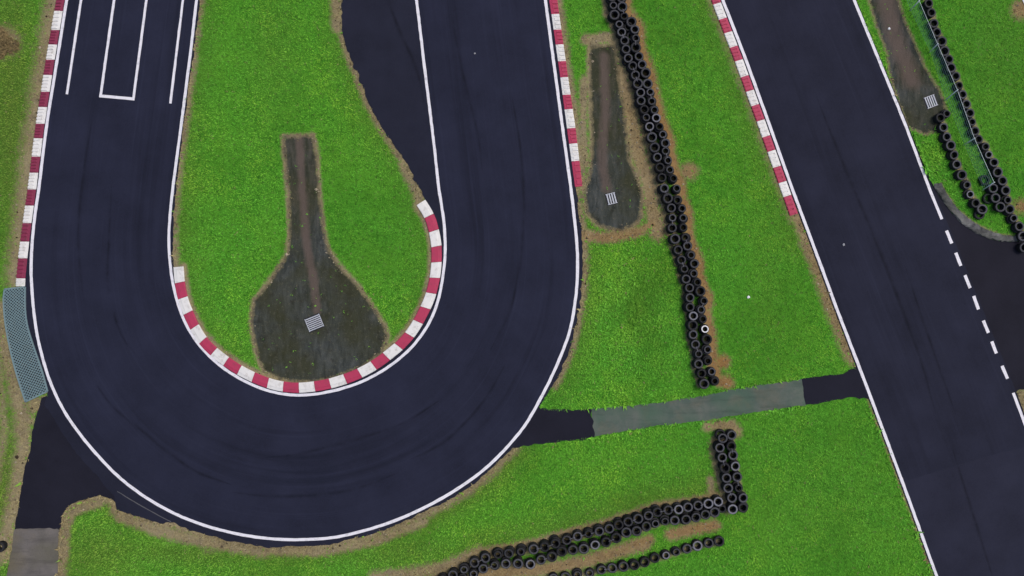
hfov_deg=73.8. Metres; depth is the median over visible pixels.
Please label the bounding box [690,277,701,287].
tyre stack
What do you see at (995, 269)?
side road
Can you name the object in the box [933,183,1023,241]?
stone edging
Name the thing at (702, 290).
tyre stack
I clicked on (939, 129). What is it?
tyre stack
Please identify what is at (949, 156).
tyre stack
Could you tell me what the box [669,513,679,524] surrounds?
tyre stack
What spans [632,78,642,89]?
tyre stack
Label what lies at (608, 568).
tyre stack
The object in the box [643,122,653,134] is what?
tyre stack
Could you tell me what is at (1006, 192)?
tyre stack
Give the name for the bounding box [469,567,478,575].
tyre stack
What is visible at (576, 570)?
tyre stack
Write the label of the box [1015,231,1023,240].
tyre stack
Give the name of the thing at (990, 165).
tyre stack
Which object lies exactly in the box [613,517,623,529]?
tyre stack
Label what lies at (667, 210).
tyre stack
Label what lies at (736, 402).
path
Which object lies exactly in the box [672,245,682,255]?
tyre stack
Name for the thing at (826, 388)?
link road
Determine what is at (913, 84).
dirt patch
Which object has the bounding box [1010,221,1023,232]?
tyre stack
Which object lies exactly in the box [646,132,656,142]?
tyre stack
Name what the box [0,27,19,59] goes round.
dirt patch
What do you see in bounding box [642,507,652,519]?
tyre stack
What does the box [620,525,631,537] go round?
tyre stack
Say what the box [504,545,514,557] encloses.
tyre stack
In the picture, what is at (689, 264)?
tyre stack
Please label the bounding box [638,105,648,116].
tyre stack
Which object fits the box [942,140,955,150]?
tyre stack
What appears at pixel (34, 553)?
path
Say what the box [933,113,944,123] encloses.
tyre stack
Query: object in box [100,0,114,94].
road marking
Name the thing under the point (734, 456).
tyre stack
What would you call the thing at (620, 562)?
tyre stack
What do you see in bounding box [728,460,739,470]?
tyre stack
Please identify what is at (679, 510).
tyre stack
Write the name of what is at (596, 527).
tyre stack
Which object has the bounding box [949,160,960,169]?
tyre stack
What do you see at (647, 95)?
tyre stack
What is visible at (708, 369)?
tyre stack
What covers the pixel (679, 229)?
tyre stack
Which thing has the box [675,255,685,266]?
tyre stack
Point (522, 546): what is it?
tyre stack
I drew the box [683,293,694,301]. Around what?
tyre stack
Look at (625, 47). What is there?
tyre stack
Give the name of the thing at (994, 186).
tyre stack
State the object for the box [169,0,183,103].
road marking
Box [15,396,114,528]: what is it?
apron
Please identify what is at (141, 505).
road marking
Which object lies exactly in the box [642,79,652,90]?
tyre stack
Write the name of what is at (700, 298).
tyre stack
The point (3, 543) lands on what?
tyre stack
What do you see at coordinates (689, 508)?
tyre stack
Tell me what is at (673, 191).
tyre stack
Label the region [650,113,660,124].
tyre stack
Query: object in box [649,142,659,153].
tyre stack
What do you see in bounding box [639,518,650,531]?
tyre stack
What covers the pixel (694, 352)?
tyre stack
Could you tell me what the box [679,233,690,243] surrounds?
tyre stack
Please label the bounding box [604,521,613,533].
tyre stack
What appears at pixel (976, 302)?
road marking
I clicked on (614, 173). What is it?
dirt patch
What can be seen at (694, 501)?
tyre stack
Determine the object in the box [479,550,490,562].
tyre stack
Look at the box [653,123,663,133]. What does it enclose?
tyre stack
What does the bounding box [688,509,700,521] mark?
tyre stack
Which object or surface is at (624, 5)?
tyre stack
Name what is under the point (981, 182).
tyre stack
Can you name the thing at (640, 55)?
tyre stack
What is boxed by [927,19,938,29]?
tyre stack
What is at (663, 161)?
tyre stack
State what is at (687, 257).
tyre stack
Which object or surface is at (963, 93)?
tyre stack
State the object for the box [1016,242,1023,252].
tyre stack
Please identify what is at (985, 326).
road marking
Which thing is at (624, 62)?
tyre stack
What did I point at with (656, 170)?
tyre stack
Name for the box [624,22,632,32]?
tyre stack
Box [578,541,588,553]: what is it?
tyre stack
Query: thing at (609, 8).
tyre stack
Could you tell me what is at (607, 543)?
tyre stack
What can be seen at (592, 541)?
tyre stack
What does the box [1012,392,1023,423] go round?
road marking
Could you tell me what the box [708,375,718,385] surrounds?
tyre stack
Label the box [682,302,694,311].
tyre stack
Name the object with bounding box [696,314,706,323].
tyre stack
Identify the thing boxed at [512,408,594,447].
link road
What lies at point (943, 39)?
tyre stack
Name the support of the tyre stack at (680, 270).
on the ground at (718, 364)
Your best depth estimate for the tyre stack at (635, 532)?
45.46 m
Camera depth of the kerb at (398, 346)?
45.91 m
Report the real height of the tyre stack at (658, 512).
0.606 m
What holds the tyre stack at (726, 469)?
on the ground at (718, 364)
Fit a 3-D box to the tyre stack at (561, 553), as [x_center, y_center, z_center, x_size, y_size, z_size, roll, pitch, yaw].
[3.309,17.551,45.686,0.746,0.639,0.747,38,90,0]
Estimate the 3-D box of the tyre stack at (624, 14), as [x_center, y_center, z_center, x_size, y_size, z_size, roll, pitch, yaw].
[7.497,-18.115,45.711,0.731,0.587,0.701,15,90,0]
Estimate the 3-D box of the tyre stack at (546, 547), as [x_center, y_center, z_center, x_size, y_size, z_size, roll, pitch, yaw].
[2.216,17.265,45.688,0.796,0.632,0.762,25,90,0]
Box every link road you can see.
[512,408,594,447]
[802,367,867,404]
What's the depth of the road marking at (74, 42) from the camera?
45.97 m
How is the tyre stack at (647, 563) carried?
on the ground at (718, 364)
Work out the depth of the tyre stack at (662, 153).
45.52 m
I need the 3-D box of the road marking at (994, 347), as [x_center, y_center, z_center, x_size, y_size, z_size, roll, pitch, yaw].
[32.515,4.007,45.965,0.221,0.001,0.866,-21,90,0]
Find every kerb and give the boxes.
[16,0,64,285]
[173,200,441,392]
[549,0,581,186]
[711,0,797,215]
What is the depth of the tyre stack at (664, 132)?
45.58 m
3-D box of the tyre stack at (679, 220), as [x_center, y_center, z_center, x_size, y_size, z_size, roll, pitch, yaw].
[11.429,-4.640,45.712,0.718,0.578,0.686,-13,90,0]
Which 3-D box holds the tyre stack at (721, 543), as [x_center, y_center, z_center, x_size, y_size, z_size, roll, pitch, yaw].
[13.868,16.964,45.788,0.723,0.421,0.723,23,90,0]
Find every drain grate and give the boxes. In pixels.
[304,313,324,332]
[605,192,617,205]
[923,94,937,108]
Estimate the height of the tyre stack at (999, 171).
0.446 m
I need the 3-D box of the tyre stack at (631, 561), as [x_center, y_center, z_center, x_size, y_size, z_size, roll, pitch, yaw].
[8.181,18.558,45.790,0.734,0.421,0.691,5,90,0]
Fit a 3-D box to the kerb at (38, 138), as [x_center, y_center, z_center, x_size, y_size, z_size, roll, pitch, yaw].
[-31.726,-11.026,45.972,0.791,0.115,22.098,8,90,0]
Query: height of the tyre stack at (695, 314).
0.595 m
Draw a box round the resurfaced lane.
[904,447,1023,575]
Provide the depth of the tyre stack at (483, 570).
45.44 m
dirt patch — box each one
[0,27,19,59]
[253,136,386,380]
[586,45,641,228]
[870,0,945,132]
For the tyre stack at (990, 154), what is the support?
on the ground at (718, 364)
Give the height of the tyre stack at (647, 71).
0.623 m
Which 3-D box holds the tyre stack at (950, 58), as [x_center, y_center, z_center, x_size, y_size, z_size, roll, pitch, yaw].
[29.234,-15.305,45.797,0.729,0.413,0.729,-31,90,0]
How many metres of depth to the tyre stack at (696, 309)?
45.58 m
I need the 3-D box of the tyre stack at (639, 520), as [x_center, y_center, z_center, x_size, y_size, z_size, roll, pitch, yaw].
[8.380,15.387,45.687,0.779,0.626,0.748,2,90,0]
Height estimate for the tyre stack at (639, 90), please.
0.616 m
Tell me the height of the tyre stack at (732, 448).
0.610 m
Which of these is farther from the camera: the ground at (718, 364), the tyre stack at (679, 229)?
the ground at (718, 364)
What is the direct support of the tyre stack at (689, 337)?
on the ground at (718, 364)
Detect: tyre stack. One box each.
[0,540,7,551]
[438,572,447,575]
[448,567,458,575]
[459,562,469,573]
[469,555,480,567]
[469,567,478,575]
[478,561,491,573]
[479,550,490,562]
[489,558,499,569]
[492,547,503,558]
[500,556,510,568]
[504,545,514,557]
[512,555,522,568]
[516,543,526,555]
[524,557,535,568]
[528,542,539,554]
[536,553,546,564]
[539,539,550,551]
[546,549,557,561]
[549,534,560,547]
[556,543,566,556]
[560,571,570,575]
[562,533,574,544]
[567,542,577,554]
[572,529,582,540]
[572,567,581,575]
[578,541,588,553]
[583,527,593,537]
[585,567,594,575]
[588,537,599,549]
[593,523,603,535]
[596,563,605,574]
[600,535,613,546]
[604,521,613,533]
[607,2,616,11]
[607,10,619,22]
[607,562,616,572]
[611,530,621,542]
[613,20,623,31]
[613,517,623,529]
[616,28,625,38]
[617,2,627,13]
[617,559,628,571]
[619,12,628,23]
[619,36,629,47]
[620,45,630,55]
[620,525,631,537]
[622,53,632,65]
[622,514,633,526]
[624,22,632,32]
[626,16,636,28]
[626,61,636,72]
[628,558,639,569]
[629,25,639,36]
[629,70,639,80]
[630,34,639,43]
[630,42,640,54]
[630,523,641,535]
[631,511,642,523]
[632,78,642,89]
[633,52,643,62]
[634,88,644,100]
[634,96,645,107]
[637,60,646,70]
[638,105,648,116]
[639,68,650,78]
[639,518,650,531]
[639,556,649,566]
[640,114,649,123]
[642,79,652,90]
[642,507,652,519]
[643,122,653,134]
[645,88,654,98]
[646,97,655,107]
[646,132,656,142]
[649,105,658,115]
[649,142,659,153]
[649,517,659,527]
[649,552,659,562]
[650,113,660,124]
[650,152,661,163]
[650,504,662,516]
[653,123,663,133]
[654,162,664,173]
[656,173,666,183]
[657,130,667,139]
[657,184,668,194]
[659,138,669,149]
[659,147,669,156]
[659,514,669,524]
[660,549,669,559]
[661,156,671,165]
[661,193,672,204]
[661,503,672,514]
[663,165,673,175]
[664,203,675,212]
[665,214,675,225]
[666,223,676,233]
[667,174,676,183]
[668,233,679,244]
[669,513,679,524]
[670,184,680,194]
[670,546,679,555]
[671,195,681,205]
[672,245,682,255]
[672,502,683,513]
[675,204,685,214]
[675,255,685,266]
[676,214,687,223]
[676,223,687,232]
[677,264,687,273]
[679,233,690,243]
[679,511,690,524]
[680,274,690,283]
[681,241,691,251]
[681,500,692,511]
[681,543,692,553]
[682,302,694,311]
[683,283,693,292]
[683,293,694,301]
[685,250,695,260]
[685,320,697,329]
[686,311,697,319]
[687,259,698,268]
[687,269,697,278]
[687,330,697,339]
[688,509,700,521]
[689,339,699,350]
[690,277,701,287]
[690,498,705,510]
[691,358,702,368]
[691,539,702,550]
[692,349,702,358]
[693,286,705,296]
[694,305,705,314]
[695,368,705,377]
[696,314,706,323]
[697,296,707,305]
[697,378,708,388]
[698,324,708,333]
[699,507,709,519]
[700,333,711,344]
[701,344,711,354]
[701,355,711,364]
[702,497,713,508]
[702,537,713,547]
[705,366,715,376]
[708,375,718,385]
[708,505,719,517]
[711,494,722,506]
[712,440,724,452]
[713,535,723,546]
[714,503,725,512]
[715,429,727,442]
[715,452,726,465]
[717,461,729,472]
[719,472,730,482]
[721,482,732,493]
[724,439,735,452]
[725,429,736,439]
[725,492,736,502]
[725,502,737,513]
[727,450,737,459]
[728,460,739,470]
[730,470,741,485]
[732,481,742,491]
[735,501,747,512]
[736,491,747,502]
[921,0,932,9]
[924,8,935,18]
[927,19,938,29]
[929,28,940,38]
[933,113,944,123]
[934,36,946,46]
[936,46,949,57]
[936,123,947,132]
[938,132,950,142]
[940,55,953,65]
[940,109,950,118]
[942,63,955,74]
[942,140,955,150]
[946,150,958,160]
[949,72,959,82]
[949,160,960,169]
[952,82,962,91]
[953,170,966,180]
[955,90,966,100]
[958,99,970,110]
[959,180,970,189]
[962,108,974,117]
[962,189,973,199]
[964,118,975,126]
[967,126,979,136]
[967,198,979,207]
[971,135,982,143]
[973,209,984,219]
[974,204,987,214]
[978,175,989,185]
[979,142,989,151]
[980,150,992,159]
[982,193,993,203]
[985,183,997,193]
[986,158,998,168]
[988,193,999,202]
[989,167,1002,177]
[993,202,1005,211]
[994,176,1006,185]
[997,185,1010,195]
[999,195,1011,204]
[1002,204,1014,215]
[1005,213,1017,223]
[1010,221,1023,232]
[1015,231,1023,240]
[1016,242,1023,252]
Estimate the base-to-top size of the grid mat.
0.070 m
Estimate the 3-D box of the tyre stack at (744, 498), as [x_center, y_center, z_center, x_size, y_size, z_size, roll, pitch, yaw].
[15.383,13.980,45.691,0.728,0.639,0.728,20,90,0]
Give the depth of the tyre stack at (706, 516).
45.47 m
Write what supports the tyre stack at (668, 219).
on the ground at (718, 364)
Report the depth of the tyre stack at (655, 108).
45.62 m
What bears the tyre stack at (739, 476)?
on the ground at (718, 364)
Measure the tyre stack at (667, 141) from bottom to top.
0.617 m
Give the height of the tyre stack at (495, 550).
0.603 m
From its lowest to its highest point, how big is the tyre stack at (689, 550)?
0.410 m
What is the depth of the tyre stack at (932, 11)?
45.67 m
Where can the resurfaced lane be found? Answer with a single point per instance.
(970, 516)
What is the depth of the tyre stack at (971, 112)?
45.66 m
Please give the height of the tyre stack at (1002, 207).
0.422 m
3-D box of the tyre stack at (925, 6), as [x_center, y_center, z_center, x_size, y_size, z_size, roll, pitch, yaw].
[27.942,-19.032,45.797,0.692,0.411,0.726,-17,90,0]
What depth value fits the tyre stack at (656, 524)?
45.59 m
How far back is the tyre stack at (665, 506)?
45.44 m
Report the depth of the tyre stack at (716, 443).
45.48 m
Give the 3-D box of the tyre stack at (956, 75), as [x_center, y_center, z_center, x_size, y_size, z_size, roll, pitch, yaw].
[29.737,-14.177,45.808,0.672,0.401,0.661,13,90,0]
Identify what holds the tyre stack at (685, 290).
on the ground at (718, 364)
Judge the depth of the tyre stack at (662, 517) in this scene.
45.58 m
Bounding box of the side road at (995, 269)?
[931,182,1023,391]
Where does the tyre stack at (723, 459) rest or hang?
on the ground at (718, 364)
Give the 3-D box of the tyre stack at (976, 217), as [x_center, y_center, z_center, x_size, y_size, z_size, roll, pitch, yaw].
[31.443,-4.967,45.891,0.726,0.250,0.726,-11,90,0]
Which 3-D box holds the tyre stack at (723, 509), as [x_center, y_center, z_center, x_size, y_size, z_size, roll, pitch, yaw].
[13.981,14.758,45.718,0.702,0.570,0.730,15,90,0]
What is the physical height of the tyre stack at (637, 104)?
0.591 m
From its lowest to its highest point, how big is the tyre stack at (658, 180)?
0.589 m
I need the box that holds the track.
[33,0,575,537]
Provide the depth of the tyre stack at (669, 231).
45.47 m
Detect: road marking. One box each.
[29,0,578,540]
[66,0,81,93]
[99,94,134,99]
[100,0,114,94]
[117,491,170,521]
[132,0,147,97]
[167,0,446,396]
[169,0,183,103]
[721,0,937,575]
[853,0,942,219]
[945,230,952,243]
[954,252,961,265]
[964,275,970,287]
[972,296,979,309]
[982,320,989,332]
[990,341,997,353]
[1001,365,1008,378]
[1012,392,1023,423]
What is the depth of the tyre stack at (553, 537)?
45.59 m
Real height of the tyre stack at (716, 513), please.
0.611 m
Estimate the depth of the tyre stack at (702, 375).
45.45 m
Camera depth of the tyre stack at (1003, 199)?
45.75 m
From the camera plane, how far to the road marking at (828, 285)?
45.97 m
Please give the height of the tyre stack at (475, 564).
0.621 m
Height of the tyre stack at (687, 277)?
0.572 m
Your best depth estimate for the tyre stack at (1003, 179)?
45.65 m
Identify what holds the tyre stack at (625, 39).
on the ground at (718, 364)
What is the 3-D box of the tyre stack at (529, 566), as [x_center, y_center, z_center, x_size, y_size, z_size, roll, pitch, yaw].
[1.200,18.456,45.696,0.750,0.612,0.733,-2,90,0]
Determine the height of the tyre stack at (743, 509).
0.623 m
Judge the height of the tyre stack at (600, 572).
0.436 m
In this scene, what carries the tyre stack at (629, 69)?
on the ground at (718, 364)
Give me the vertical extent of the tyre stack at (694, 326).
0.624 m
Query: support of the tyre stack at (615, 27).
on the ground at (718, 364)
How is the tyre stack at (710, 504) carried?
on the ground at (718, 364)
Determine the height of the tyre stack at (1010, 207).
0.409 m
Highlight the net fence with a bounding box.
[907,0,994,190]
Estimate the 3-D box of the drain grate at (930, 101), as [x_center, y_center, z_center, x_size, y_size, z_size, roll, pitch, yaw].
[28.258,-12.582,45.985,0.840,0.070,0.840,-20,90,0]
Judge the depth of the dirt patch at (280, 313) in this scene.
46.00 m
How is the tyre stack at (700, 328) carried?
on the ground at (718, 364)
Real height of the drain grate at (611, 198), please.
0.070 m
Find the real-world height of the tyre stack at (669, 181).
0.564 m
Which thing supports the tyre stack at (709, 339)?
on the ground at (718, 364)
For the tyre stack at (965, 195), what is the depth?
45.77 m
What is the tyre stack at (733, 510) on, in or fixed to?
on the ground at (718, 364)
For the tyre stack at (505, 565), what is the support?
on the ground at (718, 364)
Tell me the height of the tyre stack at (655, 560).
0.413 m
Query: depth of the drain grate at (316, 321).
45.99 m
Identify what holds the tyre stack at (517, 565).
on the ground at (718, 364)
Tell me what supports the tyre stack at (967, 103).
on the ground at (718, 364)
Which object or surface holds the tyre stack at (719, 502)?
on the ground at (718, 364)
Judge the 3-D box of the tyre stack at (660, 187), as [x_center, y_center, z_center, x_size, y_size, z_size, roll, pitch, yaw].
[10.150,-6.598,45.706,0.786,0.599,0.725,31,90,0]
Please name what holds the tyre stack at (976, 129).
on the ground at (718, 364)
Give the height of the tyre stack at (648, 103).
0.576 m
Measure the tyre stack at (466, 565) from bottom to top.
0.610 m
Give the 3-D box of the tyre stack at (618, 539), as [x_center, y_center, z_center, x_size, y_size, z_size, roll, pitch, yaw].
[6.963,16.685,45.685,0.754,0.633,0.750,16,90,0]
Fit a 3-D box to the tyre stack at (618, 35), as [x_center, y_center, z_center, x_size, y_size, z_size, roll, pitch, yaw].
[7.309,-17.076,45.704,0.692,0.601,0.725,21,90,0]
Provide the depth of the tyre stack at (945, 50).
45.66 m
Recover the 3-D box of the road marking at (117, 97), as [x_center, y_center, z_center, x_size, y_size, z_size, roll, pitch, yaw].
[-26.649,-12.855,45.961,2.397,0.001,0.201,5,90,0]
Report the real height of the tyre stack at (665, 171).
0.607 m
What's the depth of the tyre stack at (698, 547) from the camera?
45.62 m
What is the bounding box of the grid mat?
[3,286,47,401]
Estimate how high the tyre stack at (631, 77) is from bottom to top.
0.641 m
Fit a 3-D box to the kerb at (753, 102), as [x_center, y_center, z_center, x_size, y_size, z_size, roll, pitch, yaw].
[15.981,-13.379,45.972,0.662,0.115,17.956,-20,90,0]
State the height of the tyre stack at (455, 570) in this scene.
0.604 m
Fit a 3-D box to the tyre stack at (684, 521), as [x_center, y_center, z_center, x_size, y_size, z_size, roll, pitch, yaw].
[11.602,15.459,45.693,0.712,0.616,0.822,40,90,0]
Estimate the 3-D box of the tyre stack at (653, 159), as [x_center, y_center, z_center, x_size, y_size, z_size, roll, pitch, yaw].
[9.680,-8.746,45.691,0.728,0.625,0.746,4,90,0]
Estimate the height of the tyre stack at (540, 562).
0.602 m
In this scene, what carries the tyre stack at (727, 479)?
on the ground at (718, 364)
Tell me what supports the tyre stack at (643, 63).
on the ground at (718, 364)
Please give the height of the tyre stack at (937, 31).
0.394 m
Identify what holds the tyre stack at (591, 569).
on the ground at (718, 364)
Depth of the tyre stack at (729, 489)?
45.45 m
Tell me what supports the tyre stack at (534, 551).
on the ground at (718, 364)
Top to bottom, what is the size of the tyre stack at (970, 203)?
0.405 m
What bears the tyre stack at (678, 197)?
on the ground at (718, 364)
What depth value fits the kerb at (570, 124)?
45.94 m
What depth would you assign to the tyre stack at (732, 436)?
45.44 m
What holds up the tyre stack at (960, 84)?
on the ground at (718, 364)
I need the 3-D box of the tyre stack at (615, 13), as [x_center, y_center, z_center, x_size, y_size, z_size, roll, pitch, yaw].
[6.829,-18.215,45.690,0.799,0.613,0.762,42,90,0]
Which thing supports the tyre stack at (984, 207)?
on the ground at (718, 364)
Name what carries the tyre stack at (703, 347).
on the ground at (718, 364)
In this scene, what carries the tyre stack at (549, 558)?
on the ground at (718, 364)
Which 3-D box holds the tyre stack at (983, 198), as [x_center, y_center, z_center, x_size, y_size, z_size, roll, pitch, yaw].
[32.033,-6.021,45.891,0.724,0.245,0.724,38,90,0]
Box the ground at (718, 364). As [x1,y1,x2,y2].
[0,0,1023,575]
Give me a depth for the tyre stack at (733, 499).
45.45 m
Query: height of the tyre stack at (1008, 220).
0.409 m
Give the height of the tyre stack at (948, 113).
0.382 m
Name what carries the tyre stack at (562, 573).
on the ground at (718, 364)
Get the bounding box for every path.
[7,528,59,575]
[592,379,805,435]
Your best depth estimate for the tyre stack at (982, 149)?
45.72 m
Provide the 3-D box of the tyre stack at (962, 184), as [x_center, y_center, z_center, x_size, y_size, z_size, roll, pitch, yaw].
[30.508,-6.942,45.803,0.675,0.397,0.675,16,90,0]
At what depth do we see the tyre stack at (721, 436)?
45.55 m
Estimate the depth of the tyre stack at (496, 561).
45.61 m
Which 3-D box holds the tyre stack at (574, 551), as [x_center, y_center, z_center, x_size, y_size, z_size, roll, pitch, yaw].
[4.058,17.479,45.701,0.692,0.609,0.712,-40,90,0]
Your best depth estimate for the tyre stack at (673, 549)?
45.77 m
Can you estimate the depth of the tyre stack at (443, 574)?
45.71 m
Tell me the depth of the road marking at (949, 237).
45.97 m
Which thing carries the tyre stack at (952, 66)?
on the ground at (718, 364)
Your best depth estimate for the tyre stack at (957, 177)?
45.65 m
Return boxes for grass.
[0,0,1023,575]
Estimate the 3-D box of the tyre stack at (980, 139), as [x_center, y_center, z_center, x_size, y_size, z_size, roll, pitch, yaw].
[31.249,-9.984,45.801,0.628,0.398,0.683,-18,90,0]
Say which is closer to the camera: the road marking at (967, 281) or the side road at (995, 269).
the road marking at (967, 281)
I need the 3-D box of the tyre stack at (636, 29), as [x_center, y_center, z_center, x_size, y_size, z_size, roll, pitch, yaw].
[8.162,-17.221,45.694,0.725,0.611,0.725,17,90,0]
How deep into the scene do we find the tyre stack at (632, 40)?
45.48 m
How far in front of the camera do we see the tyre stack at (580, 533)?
45.45 m
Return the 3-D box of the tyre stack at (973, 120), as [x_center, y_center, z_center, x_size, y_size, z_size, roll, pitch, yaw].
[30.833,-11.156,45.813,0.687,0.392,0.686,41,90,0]
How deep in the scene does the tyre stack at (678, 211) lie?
45.62 m
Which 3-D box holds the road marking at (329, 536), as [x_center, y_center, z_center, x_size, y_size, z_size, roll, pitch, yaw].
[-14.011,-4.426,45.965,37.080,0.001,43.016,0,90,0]
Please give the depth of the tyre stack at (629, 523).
45.44 m
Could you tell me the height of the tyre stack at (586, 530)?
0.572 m
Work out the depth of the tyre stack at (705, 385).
45.42 m
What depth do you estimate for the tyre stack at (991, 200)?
45.62 m
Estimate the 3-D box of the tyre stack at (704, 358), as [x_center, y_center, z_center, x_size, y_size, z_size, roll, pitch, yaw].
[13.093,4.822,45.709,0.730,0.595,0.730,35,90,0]
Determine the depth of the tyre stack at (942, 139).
45.76 m
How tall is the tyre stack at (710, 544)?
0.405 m
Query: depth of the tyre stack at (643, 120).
45.59 m
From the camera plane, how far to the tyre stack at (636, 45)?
45.43 m
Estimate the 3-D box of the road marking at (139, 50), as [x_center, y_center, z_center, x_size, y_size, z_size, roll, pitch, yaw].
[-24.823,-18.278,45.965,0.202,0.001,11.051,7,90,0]
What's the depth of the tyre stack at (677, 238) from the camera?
45.40 m
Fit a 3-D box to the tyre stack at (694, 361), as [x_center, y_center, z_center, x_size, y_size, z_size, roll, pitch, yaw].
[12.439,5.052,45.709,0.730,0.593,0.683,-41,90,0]
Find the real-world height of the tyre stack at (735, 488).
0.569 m
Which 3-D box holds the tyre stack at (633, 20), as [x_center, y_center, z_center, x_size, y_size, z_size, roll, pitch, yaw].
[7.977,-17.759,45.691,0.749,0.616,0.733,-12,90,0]
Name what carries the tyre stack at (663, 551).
on the ground at (718, 364)
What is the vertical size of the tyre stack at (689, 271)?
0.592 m
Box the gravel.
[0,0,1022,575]
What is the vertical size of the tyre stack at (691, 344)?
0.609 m
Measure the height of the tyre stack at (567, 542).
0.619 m
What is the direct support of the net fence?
on the ground at (718, 364)
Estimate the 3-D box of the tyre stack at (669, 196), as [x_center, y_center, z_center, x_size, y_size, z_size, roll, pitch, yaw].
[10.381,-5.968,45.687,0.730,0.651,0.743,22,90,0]
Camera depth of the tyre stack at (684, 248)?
45.42 m

